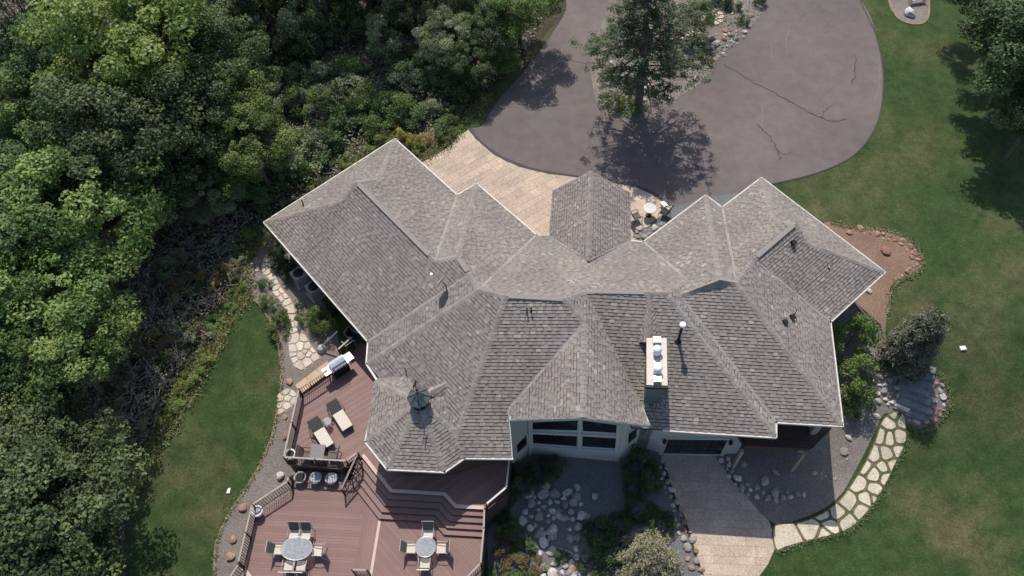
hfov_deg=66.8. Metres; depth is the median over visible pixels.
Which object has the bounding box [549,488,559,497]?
rock
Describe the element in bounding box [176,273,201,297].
brush shrub
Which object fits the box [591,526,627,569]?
shrub
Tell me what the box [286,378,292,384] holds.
boulder
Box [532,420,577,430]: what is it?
window
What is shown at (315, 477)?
planter
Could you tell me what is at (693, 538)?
rock
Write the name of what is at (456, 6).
woodland sapling
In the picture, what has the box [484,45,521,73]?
woodland shrub
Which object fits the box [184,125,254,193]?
broadleaf tree
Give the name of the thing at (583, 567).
shrub
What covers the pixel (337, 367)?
gas grill
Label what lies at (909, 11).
boulder
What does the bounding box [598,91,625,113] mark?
shrub
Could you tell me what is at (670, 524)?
shrub
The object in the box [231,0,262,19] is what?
woodland sapling
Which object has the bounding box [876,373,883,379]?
rock
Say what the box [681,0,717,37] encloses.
broadleaf tree
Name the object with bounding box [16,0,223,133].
broadleaf tree
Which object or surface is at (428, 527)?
patio chair
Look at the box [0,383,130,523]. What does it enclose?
broadleaf tree
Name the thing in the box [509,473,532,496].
shrub
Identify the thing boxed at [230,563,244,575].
deck railing
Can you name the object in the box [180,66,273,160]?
broadleaf tree
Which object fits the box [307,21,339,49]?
woodland sapling
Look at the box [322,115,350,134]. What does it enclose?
woodland shrub
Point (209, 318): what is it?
rough shrub
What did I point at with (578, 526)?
rock
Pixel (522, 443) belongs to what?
window
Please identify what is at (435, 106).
woodland shrub
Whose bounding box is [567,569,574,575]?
rock
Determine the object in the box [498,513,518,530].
shrub
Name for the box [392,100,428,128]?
woodland shrub
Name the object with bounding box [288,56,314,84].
woodland shrub
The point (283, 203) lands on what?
rough shrub
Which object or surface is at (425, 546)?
round table
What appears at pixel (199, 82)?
broadleaf tree
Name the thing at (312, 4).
woodland sapling
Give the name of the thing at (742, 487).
rock
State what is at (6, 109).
broadleaf tree
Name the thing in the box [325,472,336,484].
planter
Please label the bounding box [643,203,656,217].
bistro table
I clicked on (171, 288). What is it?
brush shrub
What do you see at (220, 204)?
broadleaf tree
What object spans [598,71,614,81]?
shrub
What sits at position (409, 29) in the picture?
woodland sapling
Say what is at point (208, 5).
woodland sapling
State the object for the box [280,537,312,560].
oval table
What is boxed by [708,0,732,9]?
shrub
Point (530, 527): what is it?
rock
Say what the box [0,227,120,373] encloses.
broadleaf tree
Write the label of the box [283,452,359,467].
deck railing
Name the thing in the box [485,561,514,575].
shrub
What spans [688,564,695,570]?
rock
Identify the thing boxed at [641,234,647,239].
rock
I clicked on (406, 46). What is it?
woodland sapling
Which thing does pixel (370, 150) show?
shrub
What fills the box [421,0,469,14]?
woodland sapling
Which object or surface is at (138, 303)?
brush shrub
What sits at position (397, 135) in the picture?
shrub
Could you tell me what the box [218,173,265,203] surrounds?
woodland shrub
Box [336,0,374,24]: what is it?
woodland sapling
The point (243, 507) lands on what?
boulder
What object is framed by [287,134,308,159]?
woodland shrub
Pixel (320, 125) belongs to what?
woodland shrub
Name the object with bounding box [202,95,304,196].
broadleaf tree
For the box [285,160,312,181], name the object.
shrub
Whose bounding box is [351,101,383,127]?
woodland shrub
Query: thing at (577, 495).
boulder
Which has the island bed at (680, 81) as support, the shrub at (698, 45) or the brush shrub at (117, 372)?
the shrub at (698, 45)
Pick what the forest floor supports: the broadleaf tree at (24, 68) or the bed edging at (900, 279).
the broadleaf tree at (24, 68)
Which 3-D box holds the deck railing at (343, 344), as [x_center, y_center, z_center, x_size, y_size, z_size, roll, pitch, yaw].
[-9.293,3.333,43.679,0.106,0.980,1.140,36,64,23]
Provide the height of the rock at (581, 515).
0.354 m
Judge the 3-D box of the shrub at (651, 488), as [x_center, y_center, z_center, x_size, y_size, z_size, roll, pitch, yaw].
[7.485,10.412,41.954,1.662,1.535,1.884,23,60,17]
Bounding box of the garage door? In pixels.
[664,439,726,455]
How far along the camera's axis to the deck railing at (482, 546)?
37.72 m
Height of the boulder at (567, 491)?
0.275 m
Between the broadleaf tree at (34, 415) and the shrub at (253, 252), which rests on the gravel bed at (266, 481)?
the shrub at (253, 252)
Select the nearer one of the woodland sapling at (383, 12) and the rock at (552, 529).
the rock at (552, 529)
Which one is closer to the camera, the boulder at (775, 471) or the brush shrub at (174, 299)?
the boulder at (775, 471)
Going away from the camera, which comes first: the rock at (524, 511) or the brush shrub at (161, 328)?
the rock at (524, 511)
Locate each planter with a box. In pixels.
[251,505,262,516]
[285,449,294,460]
[293,471,305,482]
[309,472,321,483]
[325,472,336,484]
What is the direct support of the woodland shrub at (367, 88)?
on the forest floor
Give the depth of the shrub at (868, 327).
42.79 m
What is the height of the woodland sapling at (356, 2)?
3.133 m
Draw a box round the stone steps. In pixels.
[888,366,935,422]
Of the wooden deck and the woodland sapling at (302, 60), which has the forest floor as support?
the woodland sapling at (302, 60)
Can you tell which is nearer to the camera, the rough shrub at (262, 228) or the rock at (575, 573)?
the rock at (575, 573)
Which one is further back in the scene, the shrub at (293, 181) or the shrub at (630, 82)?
the shrub at (630, 82)
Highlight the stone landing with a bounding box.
[296,361,332,398]
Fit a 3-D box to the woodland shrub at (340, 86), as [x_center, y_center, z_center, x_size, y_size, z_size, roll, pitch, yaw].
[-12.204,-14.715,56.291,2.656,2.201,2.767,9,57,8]
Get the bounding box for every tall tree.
[313,0,322,27]
[320,0,331,21]
[409,0,415,9]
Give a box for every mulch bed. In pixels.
[400,130,452,159]
[824,221,920,325]
[888,0,928,22]
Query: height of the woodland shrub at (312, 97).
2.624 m
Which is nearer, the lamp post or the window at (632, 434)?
the window at (632, 434)
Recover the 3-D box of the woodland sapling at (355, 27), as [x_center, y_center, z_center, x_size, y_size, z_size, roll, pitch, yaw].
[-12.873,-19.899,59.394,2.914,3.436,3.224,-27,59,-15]
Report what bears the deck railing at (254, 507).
on the wooden deck
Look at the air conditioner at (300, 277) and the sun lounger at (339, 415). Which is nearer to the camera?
the sun lounger at (339, 415)
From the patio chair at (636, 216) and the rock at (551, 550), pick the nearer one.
the rock at (551, 550)
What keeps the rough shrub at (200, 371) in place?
on the rough grass strip at (189, 401)
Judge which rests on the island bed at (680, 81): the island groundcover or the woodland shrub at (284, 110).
the island groundcover
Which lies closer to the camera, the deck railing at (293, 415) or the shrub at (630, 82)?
the deck railing at (293, 415)
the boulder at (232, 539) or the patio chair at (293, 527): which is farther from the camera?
the boulder at (232, 539)
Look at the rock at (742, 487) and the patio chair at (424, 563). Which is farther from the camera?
the rock at (742, 487)
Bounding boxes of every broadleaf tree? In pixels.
[0,0,116,101]
[0,0,127,133]
[0,100,59,203]
[0,102,119,154]
[0,139,100,292]
[0,141,166,311]
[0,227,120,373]
[0,269,145,405]
[0,307,116,431]
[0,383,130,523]
[0,415,150,575]
[0,485,123,575]
[1,472,117,570]
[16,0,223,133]
[19,420,111,499]
[24,75,207,221]
[36,159,177,267]
[53,532,130,575]
[99,42,247,175]
[112,113,219,210]
[141,0,282,121]
[176,167,246,223]
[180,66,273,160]
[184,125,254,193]
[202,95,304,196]
[411,4,476,66]
[440,36,498,81]
[459,0,525,57]
[481,0,564,48]
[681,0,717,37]
[943,0,1018,41]
[957,0,1023,78]
[969,0,1023,129]
[981,39,1023,113]
[983,67,1023,158]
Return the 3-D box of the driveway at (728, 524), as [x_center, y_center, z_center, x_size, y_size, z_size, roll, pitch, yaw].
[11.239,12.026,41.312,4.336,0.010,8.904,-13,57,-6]
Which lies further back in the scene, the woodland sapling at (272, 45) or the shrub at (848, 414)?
the woodland sapling at (272, 45)
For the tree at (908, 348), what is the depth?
41.77 m
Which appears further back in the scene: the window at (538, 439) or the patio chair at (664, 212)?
the patio chair at (664, 212)
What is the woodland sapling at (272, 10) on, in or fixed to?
on the forest floor
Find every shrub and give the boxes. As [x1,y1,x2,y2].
[88,356,125,390]
[103,360,135,387]
[105,298,142,326]
[106,411,150,449]
[113,396,132,420]
[125,330,152,359]
[129,306,150,324]
[141,345,164,370]
[147,314,185,339]
[148,255,171,270]
[151,413,167,426]
[155,333,182,356]
[156,345,176,366]
[159,321,182,336]
[165,269,193,298]
[166,395,186,415]
[166,406,179,420]
[167,250,188,265]
[170,286,194,308]
[170,307,205,341]
[171,246,188,263]
[173,386,185,395]
[175,269,204,293]
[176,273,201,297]
[178,370,199,389]
[180,321,204,343]
[183,263,198,281]
[185,317,207,340]
[193,269,226,295]
[194,353,213,374]
[196,221,225,239]
[199,226,215,242]
[201,331,216,343]
[205,313,221,330]
[208,260,239,282]
[209,235,236,254]
[216,255,235,274]
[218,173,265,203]
[222,270,237,281]
[224,288,238,299]
[224,302,238,313]
[225,253,244,268]
[231,180,281,212]
[236,226,255,242]
[239,283,246,291]
[244,176,264,194]
[247,247,256,256]
[248,224,265,237]
[251,74,282,94]
[257,278,273,289]
[259,65,294,84]
[259,293,279,308]
[263,129,276,144]
[265,313,291,340]
[266,66,297,98]
[266,241,285,256]
[267,134,313,168]
[267,255,290,271]
[267,306,288,324]
[269,80,304,111]
[269,89,299,112]
[269,93,290,114]
[270,260,283,272]
[273,163,291,183]
[273,165,298,190]
[279,197,290,208]
[280,262,295,284]
[281,69,319,94]
[283,87,321,120]
[284,138,324,178]
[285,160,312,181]
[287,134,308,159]
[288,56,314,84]
[294,300,303,309]
[294,309,318,327]
[296,88,315,106]
[296,126,331,161]
[297,129,331,153]
[299,61,322,78]
[300,80,333,99]
[302,103,334,129]
[303,64,342,88]
[304,127,347,166]
[304,179,321,191]
[305,305,339,336]
[306,121,332,143]
[308,63,356,93]
[314,84,336,102]
[315,59,338,81]
[316,99,362,134]
[318,86,349,105]
[318,300,337,320]
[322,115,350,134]
[323,94,341,113]
[327,69,358,96]
[328,54,369,76]
[329,72,375,104]
[337,151,358,168]
[339,92,371,120]
[340,107,365,131]
[343,74,362,94]
[350,77,379,106]
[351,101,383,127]
[355,92,395,125]
[356,144,374,160]
[361,115,394,138]
[370,91,416,120]
[370,95,413,123]
[371,103,390,118]
[373,134,392,149]
[376,72,414,102]
[379,71,406,92]
[381,77,399,90]
[383,51,415,77]
[388,127,404,140]
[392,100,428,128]
[399,62,435,92]
[401,131,419,146]
[410,54,446,80]
[411,141,425,155]
[412,35,446,65]
[415,134,431,148]
[416,100,441,121]
[422,68,448,95]
[422,91,449,112]
[424,65,456,94]
[429,62,465,75]
[433,115,450,130]
[433,121,456,141]
[444,104,461,122]
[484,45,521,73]
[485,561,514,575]
[491,536,514,564]
[493,500,510,524]
[494,43,519,63]
[494,523,509,541]
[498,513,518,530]
[502,549,529,575]
[503,522,528,548]
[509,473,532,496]
[511,460,531,479]
[511,533,538,560]
[512,567,536,575]
[522,553,547,575]
[523,456,561,486]
[536,454,566,478]
[554,549,571,565]
[574,545,611,575]
[581,514,619,557]
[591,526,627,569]
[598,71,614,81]
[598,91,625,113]
[600,510,634,538]
[610,525,685,575]
[619,444,658,481]
[620,95,641,115]
[621,491,661,524]
[622,470,649,498]
[624,76,634,90]
[635,463,663,495]
[642,510,677,539]
[661,47,676,57]
[665,54,686,75]
[685,36,701,47]
[698,45,713,62]
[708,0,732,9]
[721,0,743,10]
[734,13,750,26]
[753,0,766,4]
[833,312,886,360]
[837,350,879,403]
[841,393,861,422]
[844,385,878,415]
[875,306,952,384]
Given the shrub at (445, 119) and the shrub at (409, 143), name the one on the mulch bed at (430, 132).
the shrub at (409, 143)
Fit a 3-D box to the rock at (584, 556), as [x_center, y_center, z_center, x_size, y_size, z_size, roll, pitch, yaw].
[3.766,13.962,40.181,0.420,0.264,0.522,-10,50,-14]
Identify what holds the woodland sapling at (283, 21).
on the forest floor
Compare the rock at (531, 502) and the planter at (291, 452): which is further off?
the rock at (531, 502)
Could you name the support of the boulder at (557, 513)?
on the garden gravel
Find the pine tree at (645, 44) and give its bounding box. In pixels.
[568,0,716,117]
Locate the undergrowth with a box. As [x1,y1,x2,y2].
[0,0,542,575]
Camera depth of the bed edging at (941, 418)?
43.15 m
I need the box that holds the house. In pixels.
[263,138,885,476]
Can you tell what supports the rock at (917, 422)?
on the gravel bed at (824, 455)
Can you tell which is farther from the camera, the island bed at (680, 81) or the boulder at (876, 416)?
the island bed at (680, 81)
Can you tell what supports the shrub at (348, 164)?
on the forest floor
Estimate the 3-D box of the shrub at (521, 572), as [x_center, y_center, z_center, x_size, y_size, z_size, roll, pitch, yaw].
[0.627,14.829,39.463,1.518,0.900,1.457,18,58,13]
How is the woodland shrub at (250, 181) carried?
on the forest floor
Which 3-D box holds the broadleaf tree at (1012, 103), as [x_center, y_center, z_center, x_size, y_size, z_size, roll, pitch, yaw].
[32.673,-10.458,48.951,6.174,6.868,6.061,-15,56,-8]
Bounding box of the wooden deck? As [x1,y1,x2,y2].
[241,342,510,575]
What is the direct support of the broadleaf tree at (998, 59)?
on the lawn at (933, 174)
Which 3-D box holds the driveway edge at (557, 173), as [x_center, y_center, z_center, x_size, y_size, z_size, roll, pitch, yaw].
[3.399,-7.852,51.934,15.147,0.001,1.827,22,59,16]
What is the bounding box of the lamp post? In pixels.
[317,331,337,353]
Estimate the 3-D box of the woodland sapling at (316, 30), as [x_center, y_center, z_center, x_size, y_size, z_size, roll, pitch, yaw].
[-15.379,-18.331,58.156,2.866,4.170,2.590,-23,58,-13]
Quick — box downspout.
[854,301,869,319]
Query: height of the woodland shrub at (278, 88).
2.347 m
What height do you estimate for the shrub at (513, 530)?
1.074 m
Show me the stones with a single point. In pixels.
(864, 233)
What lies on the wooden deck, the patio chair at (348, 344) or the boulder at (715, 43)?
the patio chair at (348, 344)
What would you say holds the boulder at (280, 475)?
on the gravel bed at (266, 481)
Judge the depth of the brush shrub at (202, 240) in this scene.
49.26 m
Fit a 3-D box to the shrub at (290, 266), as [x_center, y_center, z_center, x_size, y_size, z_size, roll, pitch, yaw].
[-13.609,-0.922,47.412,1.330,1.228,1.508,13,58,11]
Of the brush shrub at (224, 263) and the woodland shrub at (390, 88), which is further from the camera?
the woodland shrub at (390, 88)
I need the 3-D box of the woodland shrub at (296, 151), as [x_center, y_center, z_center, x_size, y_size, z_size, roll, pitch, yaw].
[-14.012,-8.691,52.099,3.033,2.841,3.356,-4,56,-1]
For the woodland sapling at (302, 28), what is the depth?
57.78 m
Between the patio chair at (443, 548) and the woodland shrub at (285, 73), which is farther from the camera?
the woodland shrub at (285, 73)
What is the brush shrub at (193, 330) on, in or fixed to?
on the forest floor
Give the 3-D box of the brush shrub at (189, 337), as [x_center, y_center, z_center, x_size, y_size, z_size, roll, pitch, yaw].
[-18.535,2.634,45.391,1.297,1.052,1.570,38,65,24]
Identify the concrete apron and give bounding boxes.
[422,130,671,239]
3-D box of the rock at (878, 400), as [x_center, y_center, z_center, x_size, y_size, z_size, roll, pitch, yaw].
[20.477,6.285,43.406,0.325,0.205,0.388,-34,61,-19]
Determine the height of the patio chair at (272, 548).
1.023 m
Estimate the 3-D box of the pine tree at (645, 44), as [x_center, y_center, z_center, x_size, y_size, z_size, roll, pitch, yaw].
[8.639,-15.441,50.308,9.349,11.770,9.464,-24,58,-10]
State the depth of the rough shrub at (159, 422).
42.93 m
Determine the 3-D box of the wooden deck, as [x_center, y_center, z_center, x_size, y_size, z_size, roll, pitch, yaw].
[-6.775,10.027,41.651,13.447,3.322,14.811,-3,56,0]
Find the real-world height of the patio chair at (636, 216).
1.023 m
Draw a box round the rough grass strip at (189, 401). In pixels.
[128,94,489,498]
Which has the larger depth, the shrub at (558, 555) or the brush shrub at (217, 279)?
the brush shrub at (217, 279)
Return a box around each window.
[515,433,527,454]
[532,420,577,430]
[532,434,577,446]
[581,420,616,433]
[581,436,615,448]
[626,429,638,445]
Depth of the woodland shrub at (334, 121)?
53.77 m
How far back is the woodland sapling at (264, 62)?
56.30 m
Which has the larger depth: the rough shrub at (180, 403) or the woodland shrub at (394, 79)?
the woodland shrub at (394, 79)
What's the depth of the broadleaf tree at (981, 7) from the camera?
50.67 m
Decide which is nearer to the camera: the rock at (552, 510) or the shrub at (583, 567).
the shrub at (583, 567)
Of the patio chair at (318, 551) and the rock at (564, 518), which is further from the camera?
the rock at (564, 518)
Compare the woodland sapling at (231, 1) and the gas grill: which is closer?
the gas grill
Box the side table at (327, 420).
[323,417,330,428]
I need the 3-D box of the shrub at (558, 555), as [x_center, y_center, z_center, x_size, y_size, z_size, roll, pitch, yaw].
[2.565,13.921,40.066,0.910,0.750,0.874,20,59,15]
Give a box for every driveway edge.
[469,128,670,205]
[482,4,565,124]
[739,1,883,192]
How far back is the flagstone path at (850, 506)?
41.60 m
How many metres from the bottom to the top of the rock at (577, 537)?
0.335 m
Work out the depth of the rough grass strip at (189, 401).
44.66 m
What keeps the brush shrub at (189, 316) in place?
on the forest floor
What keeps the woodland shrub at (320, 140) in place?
on the forest floor
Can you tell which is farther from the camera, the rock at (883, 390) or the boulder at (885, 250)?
the boulder at (885, 250)
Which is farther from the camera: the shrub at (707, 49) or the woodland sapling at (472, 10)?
the woodland sapling at (472, 10)
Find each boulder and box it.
[226,551,235,560]
[229,535,235,542]
[238,503,246,511]
[276,472,284,479]
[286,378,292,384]
[540,481,549,489]
[540,530,546,537]
[548,534,556,540]
[554,510,560,519]
[562,488,572,496]
[567,534,573,543]
[568,563,577,570]
[572,492,580,500]
[574,483,580,491]
[585,512,590,520]
[592,493,597,499]
[711,40,720,46]
[739,459,746,467]
[761,475,769,485]
[772,468,779,474]
[840,447,848,454]
[873,413,880,418]
[880,246,890,254]
[904,7,915,17]
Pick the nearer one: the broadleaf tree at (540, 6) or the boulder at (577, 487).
the boulder at (577, 487)
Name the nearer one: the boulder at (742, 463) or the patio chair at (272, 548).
the patio chair at (272, 548)
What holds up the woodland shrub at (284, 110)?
on the forest floor
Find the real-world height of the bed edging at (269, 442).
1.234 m
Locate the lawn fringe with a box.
[210,220,955,575]
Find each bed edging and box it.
[213,256,282,575]
[832,223,923,313]
[889,0,929,23]
[905,372,949,432]
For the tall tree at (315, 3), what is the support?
on the forest floor
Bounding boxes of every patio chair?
[265,540,282,557]
[279,560,296,575]
[287,521,299,539]
[290,560,309,575]
[295,445,312,461]
[299,521,314,541]
[311,542,327,559]
[326,446,341,462]
[341,336,356,351]
[344,326,362,346]
[399,539,416,556]
[417,558,431,573]
[421,521,433,539]
[435,539,449,556]
[631,209,642,224]
[658,205,673,219]
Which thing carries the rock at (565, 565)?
on the garden gravel
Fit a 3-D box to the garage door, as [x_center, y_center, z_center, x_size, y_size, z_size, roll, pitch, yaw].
[9.980,8.633,42.280,3.111,2.210,0.140,0,56,2]
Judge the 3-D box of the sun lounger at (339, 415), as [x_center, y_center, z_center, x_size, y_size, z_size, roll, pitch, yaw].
[-9.249,6.723,41.453,0.858,0.889,1.950,-31,61,-18]
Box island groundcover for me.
[592,0,763,119]
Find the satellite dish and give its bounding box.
[430,273,446,290]
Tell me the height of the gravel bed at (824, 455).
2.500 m
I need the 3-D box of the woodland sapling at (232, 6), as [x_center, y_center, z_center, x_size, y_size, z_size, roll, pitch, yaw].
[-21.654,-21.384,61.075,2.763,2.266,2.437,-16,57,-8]
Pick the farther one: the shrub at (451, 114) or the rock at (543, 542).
the shrub at (451, 114)
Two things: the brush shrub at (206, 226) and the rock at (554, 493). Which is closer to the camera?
the rock at (554, 493)
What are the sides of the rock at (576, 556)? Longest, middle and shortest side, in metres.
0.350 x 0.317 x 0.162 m
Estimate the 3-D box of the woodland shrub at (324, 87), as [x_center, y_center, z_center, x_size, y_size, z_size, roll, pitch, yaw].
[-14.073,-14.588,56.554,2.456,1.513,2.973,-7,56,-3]
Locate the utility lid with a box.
[959,346,966,350]
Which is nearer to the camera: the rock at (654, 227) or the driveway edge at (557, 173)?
the rock at (654, 227)
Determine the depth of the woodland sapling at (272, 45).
57.96 m
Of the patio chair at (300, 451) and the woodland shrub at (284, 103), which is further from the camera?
the woodland shrub at (284, 103)
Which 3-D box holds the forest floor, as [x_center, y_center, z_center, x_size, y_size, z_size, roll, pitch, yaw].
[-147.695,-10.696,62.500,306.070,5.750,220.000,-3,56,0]
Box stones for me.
[604,13,940,492]
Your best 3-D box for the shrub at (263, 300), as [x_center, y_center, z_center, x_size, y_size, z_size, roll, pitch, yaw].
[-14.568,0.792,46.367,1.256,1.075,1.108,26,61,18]
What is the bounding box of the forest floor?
[0,0,565,575]
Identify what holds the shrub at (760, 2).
on the island bed at (680, 81)
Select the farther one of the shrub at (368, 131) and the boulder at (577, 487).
the shrub at (368, 131)
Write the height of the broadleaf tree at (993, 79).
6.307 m
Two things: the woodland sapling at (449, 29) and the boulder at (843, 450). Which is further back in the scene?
the woodland sapling at (449, 29)
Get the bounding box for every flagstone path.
[261,251,319,370]
[277,388,296,414]
[661,8,724,39]
[772,410,906,552]
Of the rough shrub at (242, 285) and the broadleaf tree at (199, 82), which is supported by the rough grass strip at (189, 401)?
the rough shrub at (242, 285)
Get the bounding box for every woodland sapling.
[199,0,224,16]
[204,0,238,7]
[220,5,248,30]
[225,29,274,70]
[226,50,270,77]
[230,3,246,21]
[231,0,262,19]
[231,0,275,33]
[235,0,277,14]
[238,15,268,54]
[262,51,279,65]
[264,0,285,6]
[270,10,309,55]
[275,0,321,46]
[275,20,313,62]
[282,0,321,26]
[282,30,318,67]
[282,38,325,66]
[283,20,324,57]
[286,49,315,66]
[304,0,334,17]
[304,0,338,23]
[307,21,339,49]
[320,0,347,11]
[322,3,363,44]
[334,0,360,13]
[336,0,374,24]
[364,10,405,57]
[365,0,383,7]
[373,0,404,13]
[374,0,414,29]
[381,0,416,27]
[387,0,416,31]
[401,15,421,34]
[401,42,417,62]
[414,7,447,47]
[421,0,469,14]
[442,0,484,38]
[443,8,472,36]
[462,0,480,13]
[467,0,487,15]
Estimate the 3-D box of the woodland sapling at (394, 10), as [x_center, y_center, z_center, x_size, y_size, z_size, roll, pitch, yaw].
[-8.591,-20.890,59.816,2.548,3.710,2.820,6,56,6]
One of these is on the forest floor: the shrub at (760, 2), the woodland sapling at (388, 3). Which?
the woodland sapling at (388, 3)
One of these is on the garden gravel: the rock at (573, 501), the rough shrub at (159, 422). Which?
the rock at (573, 501)
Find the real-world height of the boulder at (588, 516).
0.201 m
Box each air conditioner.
[289,266,311,289]
[304,281,325,302]
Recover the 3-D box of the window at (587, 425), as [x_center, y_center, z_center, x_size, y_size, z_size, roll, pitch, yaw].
[4.452,7.047,39.479,1.956,1.523,0.100,4,56,5]
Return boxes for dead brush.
[82,200,253,444]
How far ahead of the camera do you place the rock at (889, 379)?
43.59 m
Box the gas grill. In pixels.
[322,352,353,378]
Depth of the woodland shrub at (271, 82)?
56.16 m
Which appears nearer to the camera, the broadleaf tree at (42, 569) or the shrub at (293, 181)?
the broadleaf tree at (42, 569)
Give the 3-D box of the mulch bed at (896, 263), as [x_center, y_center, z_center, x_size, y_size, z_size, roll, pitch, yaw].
[22.266,-1.053,46.779,5.352,0.119,7.779,-3,56,0]
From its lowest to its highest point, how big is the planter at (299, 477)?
0.420 m
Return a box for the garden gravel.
[487,448,700,575]
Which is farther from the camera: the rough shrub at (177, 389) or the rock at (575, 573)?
the rough shrub at (177, 389)
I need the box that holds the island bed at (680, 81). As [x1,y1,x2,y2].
[591,0,765,120]
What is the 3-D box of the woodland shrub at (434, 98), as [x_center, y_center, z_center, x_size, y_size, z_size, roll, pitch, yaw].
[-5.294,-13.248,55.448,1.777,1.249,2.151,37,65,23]
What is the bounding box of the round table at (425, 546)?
[415,536,435,557]
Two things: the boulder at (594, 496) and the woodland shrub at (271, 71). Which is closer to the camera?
the boulder at (594, 496)
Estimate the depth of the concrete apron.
51.50 m
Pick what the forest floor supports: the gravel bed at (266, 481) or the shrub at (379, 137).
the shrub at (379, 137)
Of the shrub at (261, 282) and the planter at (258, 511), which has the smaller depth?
the planter at (258, 511)
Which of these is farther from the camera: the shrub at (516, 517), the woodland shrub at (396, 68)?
the woodland shrub at (396, 68)
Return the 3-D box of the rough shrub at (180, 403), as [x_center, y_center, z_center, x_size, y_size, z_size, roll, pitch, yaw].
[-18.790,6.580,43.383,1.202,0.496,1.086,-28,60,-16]
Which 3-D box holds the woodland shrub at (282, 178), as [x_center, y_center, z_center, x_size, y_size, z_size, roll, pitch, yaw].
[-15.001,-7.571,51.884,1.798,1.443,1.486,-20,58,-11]
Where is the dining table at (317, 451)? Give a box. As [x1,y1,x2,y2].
[309,444,327,464]
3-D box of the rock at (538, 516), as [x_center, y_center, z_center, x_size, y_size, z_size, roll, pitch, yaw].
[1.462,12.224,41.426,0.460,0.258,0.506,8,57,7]
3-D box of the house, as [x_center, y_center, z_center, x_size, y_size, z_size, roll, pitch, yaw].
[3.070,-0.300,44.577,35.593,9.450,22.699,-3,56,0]
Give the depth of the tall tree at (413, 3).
61.50 m
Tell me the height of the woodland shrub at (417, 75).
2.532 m
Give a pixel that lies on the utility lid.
(962, 348)
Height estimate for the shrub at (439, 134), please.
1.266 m
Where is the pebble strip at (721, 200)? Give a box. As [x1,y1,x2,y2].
[633,193,738,240]
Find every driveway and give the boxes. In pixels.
[471,0,882,205]
[661,453,773,575]
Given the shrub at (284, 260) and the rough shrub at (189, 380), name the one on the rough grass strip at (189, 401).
the rough shrub at (189, 380)
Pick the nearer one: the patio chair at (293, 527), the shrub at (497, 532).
the patio chair at (293, 527)
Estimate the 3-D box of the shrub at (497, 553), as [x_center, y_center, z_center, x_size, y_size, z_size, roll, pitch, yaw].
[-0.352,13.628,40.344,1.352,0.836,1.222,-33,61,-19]
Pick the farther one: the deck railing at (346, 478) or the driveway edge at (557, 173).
the driveway edge at (557, 173)
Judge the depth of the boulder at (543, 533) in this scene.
40.77 m
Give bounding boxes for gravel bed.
[215,239,340,575]
[716,306,948,523]
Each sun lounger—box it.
[307,416,334,446]
[326,398,352,431]
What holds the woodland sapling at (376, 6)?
on the forest floor
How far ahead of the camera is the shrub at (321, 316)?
45.66 m
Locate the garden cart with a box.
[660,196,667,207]
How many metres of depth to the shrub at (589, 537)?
40.27 m
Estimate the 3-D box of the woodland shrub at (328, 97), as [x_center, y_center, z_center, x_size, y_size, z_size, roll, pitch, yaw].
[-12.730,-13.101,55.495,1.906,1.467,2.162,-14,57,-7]
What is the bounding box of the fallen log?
[154,329,182,350]
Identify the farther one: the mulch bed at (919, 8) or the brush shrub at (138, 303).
the mulch bed at (919, 8)
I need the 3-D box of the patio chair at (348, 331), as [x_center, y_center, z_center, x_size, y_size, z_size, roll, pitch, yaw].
[-9.003,2.739,44.050,0.747,1.023,0.536,23,60,16]
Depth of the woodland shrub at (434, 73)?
55.76 m
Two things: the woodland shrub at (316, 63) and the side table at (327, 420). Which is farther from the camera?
the woodland shrub at (316, 63)
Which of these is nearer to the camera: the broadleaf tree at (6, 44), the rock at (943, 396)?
the rock at (943, 396)
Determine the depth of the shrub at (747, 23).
59.51 m
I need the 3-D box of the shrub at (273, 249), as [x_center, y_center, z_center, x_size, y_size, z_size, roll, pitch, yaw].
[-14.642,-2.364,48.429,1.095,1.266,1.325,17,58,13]
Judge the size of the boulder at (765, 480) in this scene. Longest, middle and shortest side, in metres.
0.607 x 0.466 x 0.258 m
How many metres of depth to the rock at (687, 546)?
40.26 m
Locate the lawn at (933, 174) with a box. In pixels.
[127,0,1023,575]
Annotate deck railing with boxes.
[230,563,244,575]
[237,475,293,567]
[283,389,303,464]
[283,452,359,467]
[298,370,330,395]
[337,336,355,355]
[340,452,361,495]
[351,569,370,575]
[467,508,485,575]
[486,461,510,510]
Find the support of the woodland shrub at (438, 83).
on the forest floor
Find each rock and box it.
[518,515,526,525]
[521,508,527,514]
[526,524,533,531]
[527,497,535,507]
[533,530,540,538]
[535,512,542,520]
[535,550,542,558]
[537,488,548,499]
[538,537,548,548]
[546,524,557,534]
[546,545,556,555]
[548,567,557,575]
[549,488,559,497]
[549,508,556,513]
[560,513,569,521]
[561,562,568,568]
[562,501,567,508]
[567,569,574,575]
[568,509,573,515]
[569,497,577,505]
[571,571,580,575]
[573,534,580,542]
[573,546,577,552]
[573,554,579,559]
[574,522,582,530]
[577,511,586,520]
[581,554,588,562]
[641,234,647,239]
[652,224,657,230]
[665,478,671,484]
[668,487,675,492]
[674,498,679,504]
[681,519,687,525]
[681,535,686,540]
[683,543,691,550]
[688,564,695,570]
[689,534,696,542]
[693,557,699,563]
[709,35,715,40]
[733,474,741,481]
[739,483,744,491]
[764,494,770,501]
[771,488,778,497]
[857,225,863,231]
[875,398,881,403]
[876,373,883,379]
[880,387,886,393]
[886,377,892,382]
[912,419,920,424]
[940,393,946,399]
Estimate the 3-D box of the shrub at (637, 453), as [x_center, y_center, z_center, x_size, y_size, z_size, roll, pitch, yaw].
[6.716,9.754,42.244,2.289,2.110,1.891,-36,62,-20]

